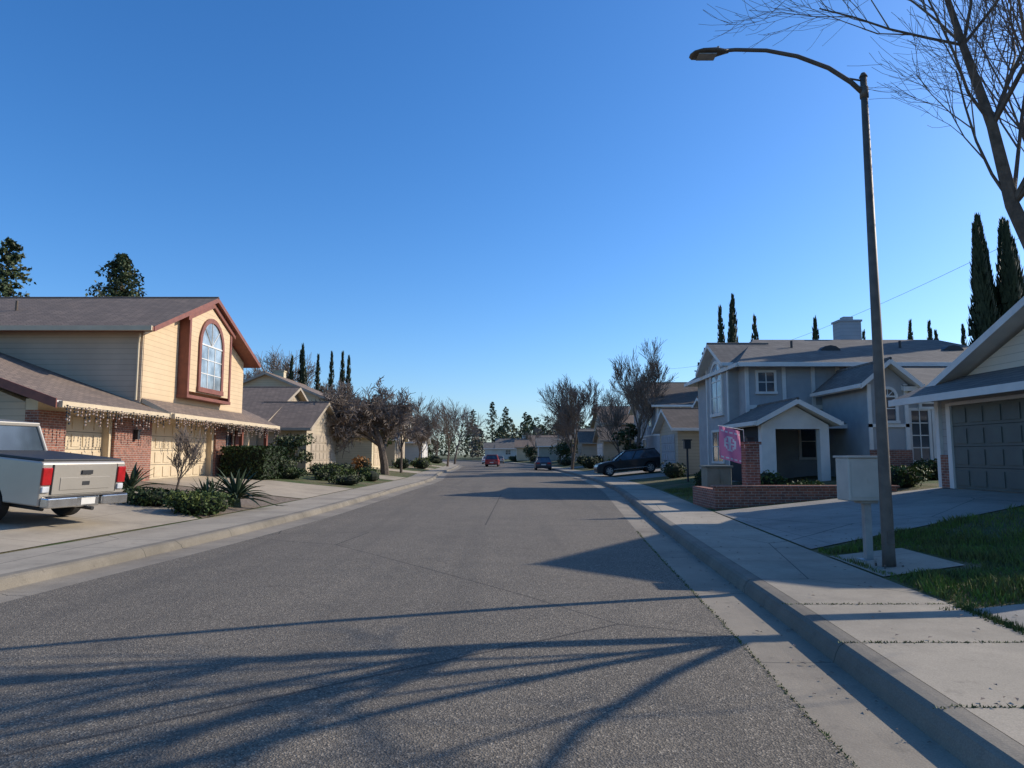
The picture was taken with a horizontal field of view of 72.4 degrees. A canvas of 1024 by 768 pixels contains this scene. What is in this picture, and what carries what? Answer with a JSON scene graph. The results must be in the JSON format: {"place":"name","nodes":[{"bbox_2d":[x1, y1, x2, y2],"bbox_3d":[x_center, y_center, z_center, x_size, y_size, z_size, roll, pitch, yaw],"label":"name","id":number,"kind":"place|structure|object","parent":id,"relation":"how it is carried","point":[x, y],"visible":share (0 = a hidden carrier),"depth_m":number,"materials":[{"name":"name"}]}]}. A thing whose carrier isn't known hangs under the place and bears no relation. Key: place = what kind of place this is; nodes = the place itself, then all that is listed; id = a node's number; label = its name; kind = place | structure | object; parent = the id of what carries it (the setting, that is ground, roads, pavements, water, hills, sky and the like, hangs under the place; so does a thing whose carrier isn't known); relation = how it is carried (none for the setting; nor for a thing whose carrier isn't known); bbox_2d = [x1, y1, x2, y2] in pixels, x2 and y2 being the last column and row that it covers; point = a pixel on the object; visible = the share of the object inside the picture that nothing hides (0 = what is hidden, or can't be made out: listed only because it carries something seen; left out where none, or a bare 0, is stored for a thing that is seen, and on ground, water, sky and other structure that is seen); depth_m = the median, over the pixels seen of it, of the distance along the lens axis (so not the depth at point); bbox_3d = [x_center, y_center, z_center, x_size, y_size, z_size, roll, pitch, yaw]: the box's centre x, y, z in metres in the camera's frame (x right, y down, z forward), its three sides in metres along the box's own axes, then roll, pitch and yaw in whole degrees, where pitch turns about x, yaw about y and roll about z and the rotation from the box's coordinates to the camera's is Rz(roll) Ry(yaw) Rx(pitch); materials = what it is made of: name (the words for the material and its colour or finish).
{"place":"outdoors","nodes":[
{"label":"outdoors","id":0,"kind":"place"},
{"bbox_2d":[65,414,102,455],"bbox_3d":[-13.803,2.086,22.354,0.075,2.200,2.300,0,-6,0],"label":"garage door","id":1,"kind":"structure","parent":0,"point":[81,438],"depth_m":22.53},
{"bbox_2d":[0,489,197,551],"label":"driveway","id":2,"kind":"structure","parent":0,"point":[21,528],"depth_m":14.65,"materials":[{"name":"concrete"}]},
{"bbox_2d":[0,419,127,519],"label":"pickup truck","id":3,"kind":"object","parent":2,"relation":"on","point":[36,474],"visible":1,"depth_m":13.98,"materials":[{"name":"silver metal"}]},
{"bbox_2d":[122,462,168,496],"bbox_3d":[-10.867,2.728,19.948,1.992,1.022,1.914,-2,-6,15],"label":"cycad plant","id":4,"kind":"object","parent":2,"relation":"on","point":[132,482],"visible":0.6,"depth_m":19.93,"materials":[{"name":"green plant"}]},
{"bbox_2d":[140,320,243,412],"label":"walls","id":5,"kind":"structure","parent":0,"point":[160,363],"depth_m":27.71,"materials":[{"name":"yellow"}]},
{"bbox_2d":[0,297,260,367],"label":"roof","id":6,"kind":"structure","parent":5,"relation":"on","point":[157,313],"depth_m":28.62,"materials":[{"name":"brown"}]},
{"bbox_2d":[176,304,235,404],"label":"bay trim","id":7,"kind":"structure","parent":5,"relation":"attached to","point":[184,357],"depth_m":28.60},
{"bbox_2d":[196,319,224,395],"bbox_3d":[-13.150,-1.211,30.679,0.100,3.300,2.560,0,-6,0],"label":"window","id":8,"kind":"structure","parent":7,"relation":"attached to","point":[210,365],"depth_m":30.58,"materials":[{"name":"glass"}]},
{"bbox_2d":[189,309,229,398],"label":"bay wall","id":9,"kind":"structure","parent":0,"point":[198,321],"depth_m":29.76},
{"bbox_2d":[0,462,456,573],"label":"sidewalk","id":10,"kind":"structure","parent":0,"point":[26,559],"depth_m":14.06,"materials":[{"name":"concrete"}]},
{"bbox_2d":[143,475,352,498],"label":"driveway","id":11,"kind":"structure","parent":0,"point":[288,489],"depth_m":28.28,"materials":[{"name":"concrete"}]},
{"bbox_2d":[0,460,855,767],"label":"road","id":12,"kind":"structure","parent":0,"point":[474,614],"depth_m":5.85,"materials":[{"name":"asphalt"}]},
{"bbox_2d":[0,464,462,602],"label":"gutter","id":13,"kind":"object","parent":12,"relation":"on","point":[10,594],"visible":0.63,"depth_m":11.96,"materials":[{"name":"concrete"}]},
{"bbox_2d":[0,462,457,590],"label":"curb","id":14,"kind":"structure","parent":13,"relation":"on","point":[14,579],"depth_m":12.21,"materials":[{"name":"concrete"}]},
{"bbox_2d":[452,460,968,767],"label":"gutter","id":15,"kind":"object","parent":12,"relation":"on","point":[872,737],"visible":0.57,"depth_m":5.42,"materials":[{"name":"concrete"}]},
{"bbox_2d":[453,460,1023,767],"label":"curb","id":16,"kind":"structure","parent":12,"relation":"on","point":[966,737],"depth_m":5.16,"materials":[{"name":"concrete"}]},
{"bbox_2d":[0,455,1023,745],"bbox_3d":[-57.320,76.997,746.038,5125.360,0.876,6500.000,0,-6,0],"label":"ground","id":17,"kind":"structure","parent":0,"point":[660,483],"depth_m":20.06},
{"bbox_2d":[0,402,25,420],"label":"garage wing walls","id":18,"kind":"structure","parent":17,"relation":"on","point":[12,411],"depth_m":19.93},
{"bbox_2d":[0,332,143,403],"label":"side wall","id":19,"kind":"structure","parent":18,"relation":"on","point":[105,361],"depth_m":25.79,"materials":[{"name":"beige paint"}]},
{"bbox_2d":[0,237,36,296],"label":"conifer tree","id":20,"kind":"object","parent":17,"relation":"on","point":[7,274],"visible":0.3,"depth_m":63.23,"materials":[{"name":"green plant"}]},
{"bbox_2d":[85,253,146,296],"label":"conifer tree","id":21,"kind":"object","parent":17,"relation":"on","point":[122,284],"visible":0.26,"depth_m":60.62,"materials":[{"name":"green plant"}]},
{"bbox_2d":[25,410,225,481],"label":"brick piers","id":22,"kind":"structure","parent":17,"relation":"on","point":[128,449],"depth_m":24.42,"materials":[{"name":"brick"}]},
{"bbox_2d":[26,399,255,475],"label":"door surrounds","id":23,"kind":"object","parent":22,"relation":"attached to","point":[31,404],"visible":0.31,"depth_m":23.60,"materials":[{"name":"beige paint"}]},
{"bbox_2d":[114,485,179,505],"bbox_3d":[-9.627,2.981,18.598,1.853,0.570,1.250,0,-6,0],"label":"shrub","id":24,"kind":"object","parent":17,"relation":"on","point":[150,497],"visible":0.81,"depth_m":18.34,"materials":[{"name":"green plant"}]},
{"bbox_2d":[134,482,298,517],"bbox_3d":[-10.389,3.399,21.165,6.021,0.585,8.000,0,-6,0],"label":"flower bed","id":25,"kind":"object","parent":17,"relation":"on","point":[247,504],"visible":0.34,"depth_m":22.87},
{"bbox_2d":[167,425,206,488],"bbox_3d":[-10.707,2.543,23.036,1.069,2.396,1.095,1,-6,-12],"label":"bare shrub","id":26,"kind":"object","parent":25,"relation":"on","point":[186,446],"visible":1,"depth_m":22.83,"materials":[{"name":"brown plant"}]},
{"bbox_2d":[161,488,239,515],"bbox_3d":[-8.009,3.022,17.971,1.753,0.705,1.862,0,-6,0],"label":"shrub","id":27,"kind":"object","parent":25,"relation":"on","point":[197,502],"visible":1,"depth_m":17.51,"materials":[{"name":"green plant"}]},
{"bbox_2d":[211,467,287,507],"bbox_3d":[-7.729,2.961,20.168,2.470,1.174,2.326,2,-6,-15],"label":"cycad plant","id":28,"kind":"object","parent":25,"relation":"on","point":[239,489],"visible":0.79,"depth_m":20.09,"materials":[{"name":"green plant"}]},
{"bbox_2d":[226,428,248,445],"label":"walls","id":29,"kind":"structure","parent":17,"relation":"on","point":[245,440],"depth_m":36.31,"materials":[{"name":"yellow"}]},
{"bbox_2d":[0,325,279,429],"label":"gutters","id":30,"kind":"object","parent":29,"relation":"on","point":[62,404],"visible":0.97,"depth_m":25.20,"materials":[{"name":"beige paint"}]},
{"bbox_2d":[0,352,163,412],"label":"roof","id":31,"kind":"structure","parent":30,"relation":"on","point":[59,387],"depth_m":22.98,"materials":[{"name":"brown"}]},
{"bbox_2d":[0,377,56,407],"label":"rake board","id":32,"kind":"object","parent":31,"relation":"attached to","point":[28,392],"visible":1,"depth_m":19.36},
{"bbox_2d":[65,405,279,438],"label":"icicle string lights","id":33,"kind":"object","parent":30,"relation":"attached to","point":[176,422],"visible":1,"depth_m":24.52,"materials":[{"name":"white plastic"}]},
{"bbox_2d":[142,398,276,425],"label":"roof","id":34,"kind":"structure","parent":30,"relation":"on","point":[170,408],"depth_m":29.31,"materials":[{"name":"brown"}]},
{"bbox_2d":[150,422,206,478],"bbox_3d":[-13.803,2.752,28.920,0.075,2.200,5.300,0,-6,0],"label":"garage door","id":35,"kind":"structure","parent":29,"relation":"attached to","point":[162,445],"depth_m":28.18,"materials":[{"name":"beige paint"}]},
{"bbox_2d":[219,445,289,479],"bbox_3d":[-12.196,3.722,33.404,2.250,1.694,3.682,0,-6,0],"label":"clipped hedge","id":36,"kind":"object","parent":17,"relation":"on","point":[264,461],"visible":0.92,"depth_m":31.90,"materials":[{"name":"green plant"}]},
{"bbox_2d":[249,395,299,445],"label":"walls","id":37,"kind":"structure","parent":17,"relation":"on","point":[253,440],"depth_m":42.40,"materials":[{"name":"beige"}]},
{"bbox_2d":[242,386,307,430],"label":"roof","id":38,"kind":"structure","parent":37,"relation":"on","point":[254,398],"depth_m":47.68,"materials":[{"name":"brown"}]},
{"bbox_2d":[243,344,314,382],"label":"bare tree","id":39,"kind":"object","parent":17,"relation":"on","point":[274,363],"visible":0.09,"depth_m":80.83,"materials":[{"name":"brown plant"}]},
{"bbox_2d":[243,375,325,400],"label":"walls","id":40,"kind":"structure","parent":17,"relation":"on","point":[266,380],"depth_m":59.31,"materials":[{"name":"yellow"}]},
{"bbox_2d":[243,371,329,398],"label":"roof","id":41,"kind":"structure","parent":40,"relation":"on","point":[304,387],"depth_m":58.93,"materials":[{"name":"brown"}]},
{"bbox_2d":[253,352,328,393],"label":"bare tree","id":42,"kind":"object","parent":17,"relation":"on","point":[311,371],"visible":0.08,"depth_m":77.04,"materials":[{"name":"brown plant"}]},
{"bbox_2d":[269,433,315,463],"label":"evergreen tree","id":43,"kind":"object","parent":17,"relation":"on","point":[299,440],"visible":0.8,"depth_m":40.47,"materials":[{"name":"green plant"}]},
{"bbox_2d":[257,411,335,471],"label":"garage walls","id":44,"kind":"structure","parent":17,"relation":"on","point":[320,428],"depth_m":42.63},
{"bbox_2d":[262,401,337,430],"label":"garage roof","id":45,"kind":"structure","parent":44,"relation":"on","point":[297,416],"depth_m":44.47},
{"bbox_2d":[310,434,333,468],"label":"garage door","id":46,"kind":"structure","parent":44,"relation":"in","point":[322,448],"depth_m":45.93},
{"bbox_2d":[336,430,379,468],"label":"garage walls","id":47,"kind":"structure","parent":17,"relation":"on","point":[364,447],"depth_m":58.93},
{"bbox_2d":[311,375,427,474],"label":"bare tree","id":48,"kind":"object","parent":17,"relation":"on","point":[354,415],"visible":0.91,"depth_m":49.62,"materials":[{"name":"brown plant"}]},
{"bbox_2d":[380,396,437,472],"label":"bare tree","id":49,"kind":"object","parent":17,"relation":"on","point":[430,406],"visible":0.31,"depth_m":56.75,"materials":[{"name":"brown plant"}]},
{"bbox_2d":[402,404,444,459],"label":"bare tree","id":50,"kind":"object","parent":17,"relation":"on","point":[429,423],"visible":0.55,"depth_m":75.24,"materials":[{"name":"brown plant"}]},
{"bbox_2d":[435,398,471,465],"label":"bare tree","id":51,"kind":"object","parent":17,"relation":"on","point":[447,425],"visible":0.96,"depth_m":95.84,"materials":[{"name":"brown plant"}]},
{"bbox_2d":[435,399,486,463],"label":"bare tree","id":52,"kind":"object","parent":17,"relation":"on","point":[468,424],"visible":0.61,"depth_m":118.74,"materials":[{"name":"brown plant"}]},
{"bbox_2d":[414,414,593,457],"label":"distant trees","id":53,"kind":"object","parent":17,"relation":"on","point":[475,451],"visible":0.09,"depth_m":211.76,"materials":[{"name":"green plant"}]},
{"bbox_2d":[537,374,603,469],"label":"bare tree","id":54,"kind":"object","parent":17,"relation":"on","point":[565,411],"visible":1,"depth_m":74.63,"materials":[{"name":"brown plant"}]},
{"bbox_2d":[589,388,628,453],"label":"bare tree","id":55,"kind":"object","parent":17,"relation":"on","point":[614,415],"visible":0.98,"depth_m":67.05,"materials":[{"name":"brown plant"}]},
{"bbox_2d":[609,336,678,446],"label":"bare tree","id":56,"kind":"object","parent":17,"relation":"on","point":[649,377],"visible":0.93,"depth_m":61.14,"materials":[{"name":"brown plant"}]},
{"bbox_2d":[635,397,690,452],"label":"walls","id":57,"kind":"structure","parent":17,"relation":"on","point":[653,441],"depth_m":61.78,"materials":[{"name":"grey paint"}]},
{"bbox_2d":[628,382,697,414],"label":"roof","id":58,"kind":"structure","parent":57,"relation":"on","point":[679,394],"depth_m":62.10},
{"bbox_2d":[660,420,699,474],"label":"garage walls","id":59,"kind":"structure","parent":17,"relation":"on","point":[693,456],"depth_m":43.05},
{"bbox_2d":[661,434,675,467],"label":"garage door","id":60,"kind":"structure","parent":59,"relation":"in","point":[668,448],"depth_m":45.33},
{"bbox_2d":[652,408,698,433],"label":"garage roof","id":61,"kind":"structure","parent":59,"relation":"on","point":[681,419],"depth_m":44.54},
{"bbox_2d":[699,465,732,487],"bbox_3d":[6.700,3.176,22.947,0.900,1.010,0.800,0,-6,0],"label":"utility transformer box","id":62,"kind":"object","parent":17,"relation":"on","point":[715,474],"visible":0.6,"depth_m":22.62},
{"bbox_2d":[740,442,761,484],"bbox_3d":[6.950,2.627,20.359,0.500,1.880,0.500,0,-6,0],"label":"shaft","id":63,"kind":"object","parent":17,"relation":"on","point":[750,458],"visible":0.71,"depth_m":20.20,"materials":[{"name":"brick"}]},
{"bbox_2d":[718,425,744,463],"bbox_3d":[6.366,1.736,20.108,0.880,1.102,0.244,2,-6,-15],"label":"garden flag","id":64,"kind":"object","parent":63,"relation":"attached to","point":[729,445],"visible":1,"depth_m":20.08,"materials":[{"name":"pink fabric"}]},
{"bbox_2d":[698,367,845,478],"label":"walls","id":65,"kind":"structure","parent":17,"relation":"on","point":[798,384],"depth_m":31.14,"materials":[{"name":"grey paint"}]},
{"bbox_2d":[730,426,757,480],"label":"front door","id":66,"kind":"structure","parent":65,"relation":"attached to","point":[736,471],"depth_m":29.34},
{"bbox_2d":[755,370,777,393],"bbox_3d":[11.300,-0.086,31.122,0.980,1.070,0.090,0,-6,0],"label":"window","id":67,"kind":"structure","parent":65,"relation":"attached to","point":[766,381],"depth_m":31.13,"materials":[{"name":"white glass"}]},
{"bbox_2d":[705,367,838,464],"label":"timber trim","id":68,"kind":"structure","parent":65,"relation":"attached to","point":[749,406],"depth_m":31.14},
{"bbox_2d":[722,397,843,429],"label":"porch roof","id":69,"kind":"structure","parent":68,"relation":"attached to","point":[759,414],"depth_m":27.09,"materials":[{"name":"grey"}]},
{"bbox_2d":[798,429,816,459],"bbox_3d":[13.400,2.526,30.858,1.580,1.620,0.090,0,-6,0],"label":"window","id":70,"kind":"structure","parent":65,"relation":"attached to","point":[807,444],"depth_m":30.85,"materials":[{"name":"black glass"}]},
{"bbox_2d":[684,340,968,386],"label":"roof","id":71,"kind":"structure","parent":65,"relation":"on","point":[851,353],"depth_m":32.31,"materials":[{"name":"grey"}]},
{"bbox_2d":[831,317,861,339],"bbox_3d":[17.450,-2.462,36.434,1.200,2.050,0.900,0,-6,0],"label":"chimney","id":72,"kind":"object","parent":71,"relation":"on","point":[846,328],"visible":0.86,"depth_m":36.08,"materials":[{"name":"grey"}]},
{"bbox_2d":[758,406,830,480],"bbox_3d":[10.900,2.344,27.077,2.600,3.000,0.350,0,-6,0],"label":"porch front","id":73,"kind":"object","parent":17,"relation":"on","point":[794,417],"visible":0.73,"depth_m":26.97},
{"bbox_2d":[693,485,899,509],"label":"brick garden wall","id":74,"kind":"structure","parent":17,"relation":"on","point":[716,497],"depth_m":19.79,"materials":[{"name":"brick"}]},
{"bbox_2d":[701,0,1023,248],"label":"bare street tree","id":75,"kind":"object","parent":17,"relation":"on","point":[1011,192],"visible":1,"depth_m":9.62,"materials":[{"name":"brown plant"}]},
{"bbox_2d":[822,367,905,476],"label":"gable walls","id":76,"kind":"structure","parent":17,"relation":"on","point":[849,409],"depth_m":27.63,"materials":[{"name":"paint"}]},
{"bbox_2d":[810,357,924,397],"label":"gable roof","id":77,"kind":"structure","parent":76,"relation":"on","point":[860,376],"depth_m":27.76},
{"bbox_2d":[870,450,912,468],"bbox_3d":[16.275,3.051,26.624,5.465,1.100,0.216,0,-6,-4],"label":"brick base","id":78,"kind":"object","parent":17,"relation":"on","point":[899,458],"visible":0.29,"depth_m":26.46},
{"bbox_2d":[830,548,963,575],"bbox_3d":[5.360,2.487,9.849,1.280,0.113,1.900,0,-6,0],"label":"lamp pad","id":79,"kind":"object","parent":17,"relation":"on","point":[910,560],"visible":0.81,"depth_m":9.66,"materials":[{"name":"concrete"}]},
{"bbox_2d":[689,46,903,568],"bbox_3d":[3.940,-1.210,9.873,2.680,7.500,0.320,0,-6,0],"label":"street lamp","id":80,"kind":"object","parent":79,"relation":"on","point":[883,459],"visible":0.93,"depth_m":9.81,"materials":[{"name":"metal"}]},
{"bbox_2d":[833,456,878,560],"bbox_3d":[5.130,1.820,10.219,0.620,1.540,0.460,0,-6,0],"label":"cluster mailbox","id":81,"kind":"object","parent":79,"relation":"on","point":[857,479],"visible":0.91,"depth_m":10.08,"materials":[{"name":"metal"}]},
{"bbox_2d":[890,464,933,487],"bbox_3d":[11.704,2.777,21.045,1.497,0.786,1.650,0,-6,0],"label":"round shrub","id":82,"kind":"object","parent":17,"relation":"on","point":[902,476],"visible":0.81,"depth_m":20.61,"materials":[{"name":"green plant"}]},
{"bbox_2d":[908,391,917,463],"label":"wing walls","id":83,"kind":"structure","parent":17,"relation":"on","point":[913,405],"depth_m":27.05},
{"bbox_2d":[886,386,900,423],"bbox_3d":[14.350,0.798,26.706,0.830,1.420,0.100,0,-6,0],"label":"window","id":84,"kind":"structure","parent":83,"relation":"attached to","point":[892,412],"depth_m":26.70,"materials":[{"name":"white glass"}]},
{"bbox_2d":[909,408,934,462],"bbox_3d":[15.700,1.973,26.893,0.930,2.120,0.090,0,-6,0],"label":"window","id":85,"kind":"structure","parent":83,"relation":"attached to","point":[921,438],"depth_m":26.90,"materials":[{"name":"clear glass"}]},
{"bbox_2d":[818,504,1023,606],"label":"grass","id":86,"kind":"structure","parent":17,"relation":"on","point":[990,585],"depth_m":9.43,"materials":[{"name":"green plant"}]},
{"bbox_2d":[941,390,1023,492],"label":"garage walls","id":87,"kind":"structure","parent":17,"relation":"on","point":[944,430],"depth_m":18.86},
{"bbox_2d":[893,366,1023,399],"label":"pent roof","id":88,"kind":"structure","parent":87,"relation":"on","point":[1004,376],"depth_m":17.76,"materials":[{"name":"grey"}]},
{"bbox_2d":[888,381,1023,406],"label":"gutter trim","id":89,"kind":"structure","parent":88,"relation":"attached to","point":[1001,388],"depth_m":17.14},
{"bbox_2d":[934,394,1023,488],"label":"garage door frame","id":90,"kind":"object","parent":87,"relation":"attached to","point":[939,435],"depth_m":19.04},
{"bbox_2d":[951,398,1023,492],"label":"garage door","id":91,"kind":"structure","parent":87,"relation":"in","point":[988,437],"depth_m":17.48,"materials":[{"name":"metal"}]},
{"bbox_2d":[968,329,1023,374],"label":"gable walls","id":92,"kind":"structure","parent":87,"relation":"on","point":[1009,354],"depth_m":17.59,"materials":[{"name":"beige"}]},
{"bbox_2d":[926,296,1023,386],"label":"roof","id":93,"kind":"structure","parent":92,"relation":"on","point":[1004,329],"depth_m":17.93,"materials":[{"name":"grey"}]},
{"bbox_2d":[966,221,1000,345],"bbox_3d":[24.037,-1.996,35.267,2.216,12.888,2.284,0,-6,0],"label":"cypress tree","id":94,"kind":"object","parent":17,"relation":"on","point":[985,314],"visible":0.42,"depth_m":35.45,"materials":[{"name":"green plant"}]},
{"bbox_2d":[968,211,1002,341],"bbox_3d":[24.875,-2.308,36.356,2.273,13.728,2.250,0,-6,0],"label":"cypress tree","id":95,"kind":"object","parent":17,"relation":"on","point":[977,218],"visible":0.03,"depth_m":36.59,"materials":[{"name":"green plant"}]},
{"bbox_2d":[997,220,1022,318],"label":"cypress tree","id":96,"kind":"object","parent":17,"relation":"on","point":[1010,294],"visible":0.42,"depth_m":35.75,"materials":[{"name":"green plant"}]},
{"bbox_2d":[0,0,1023,454],"label":"sky","id":97,"kind":"structure","parent":0,"point":[477,204],"materials":[{"name":"blue"}]},
{"bbox_2d":[611,422,643,449],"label":"evergreen tree","id":98,"kind":"object","parent":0,"point":[630,432],"visible":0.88,"depth_m":61.89,"materials":[{"name":"green plant"}]},
{"bbox_2d":[602,469,660,475],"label":"driveway","id":99,"kind":"structure","parent":0,"point":[632,472],"depth_m":52.84,"materials":[{"name":"grey concrete"}]},
{"bbox_2d":[594,448,660,475],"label":"black suv","id":100,"kind":"object","parent":99,"relation":"on","point":[646,459],"visible":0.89,"depth_m":50.05,"materials":[{"name":"paint"}]},
{"bbox_2d":[710,361,723,417],"bbox_3d":[9.900,0.226,33.950,0.100,2.700,2.060,0,-6,0],"label":"window","id":101,"kind":"structure","parent":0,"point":[716,398],"depth_m":33.89,"materials":[{"name":"glass"}]},
{"bbox_2d":[707,357,738,481],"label":"bay walls","id":102,"kind":"structure","parent":0,"point":[714,422],"depth_m":32.47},
{"bbox_2d":[695,343,770,376],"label":"bay roof","id":103,"kind":"structure","parent":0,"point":[725,354],"depth_m":33.81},
{"bbox_2d":[471,460,1023,745],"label":"sidewalk","id":104,"kind":"structure","parent":0,"point":[968,674],"depth_m":6.79,"materials":[{"name":"concrete"}]},
{"bbox_2d":[636,531,1023,767],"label":"weeds","id":105,"kind":"object","parent":104,"relation":"on","point":[966,607],"visible":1,"depth_m":6.42,"materials":[{"name":"green plant"}]},
{"bbox_2d":[715,487,1023,548],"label":"driveway","id":106,"kind":"structure","parent":0,"point":[815,523],"depth_m":15.42,"materials":[{"name":"grey concrete"}]},
{"bbox_2d":[866,384,910,449],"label":"wing trim","id":107,"kind":"structure","parent":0,"point":[871,425],"depth_m":26.62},
{"bbox_2d":[846,367,945,390],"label":"wing roof","id":108,"kind":"structure","parent":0,"point":[926,375],"depth_m":28.90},
{"bbox_2d":[976,604,1023,626],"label":"driveway","id":109,"kind":"structure","parent":0,"point":[1010,612],"depth_m":6.78,"materials":[{"name":"grey concrete"}]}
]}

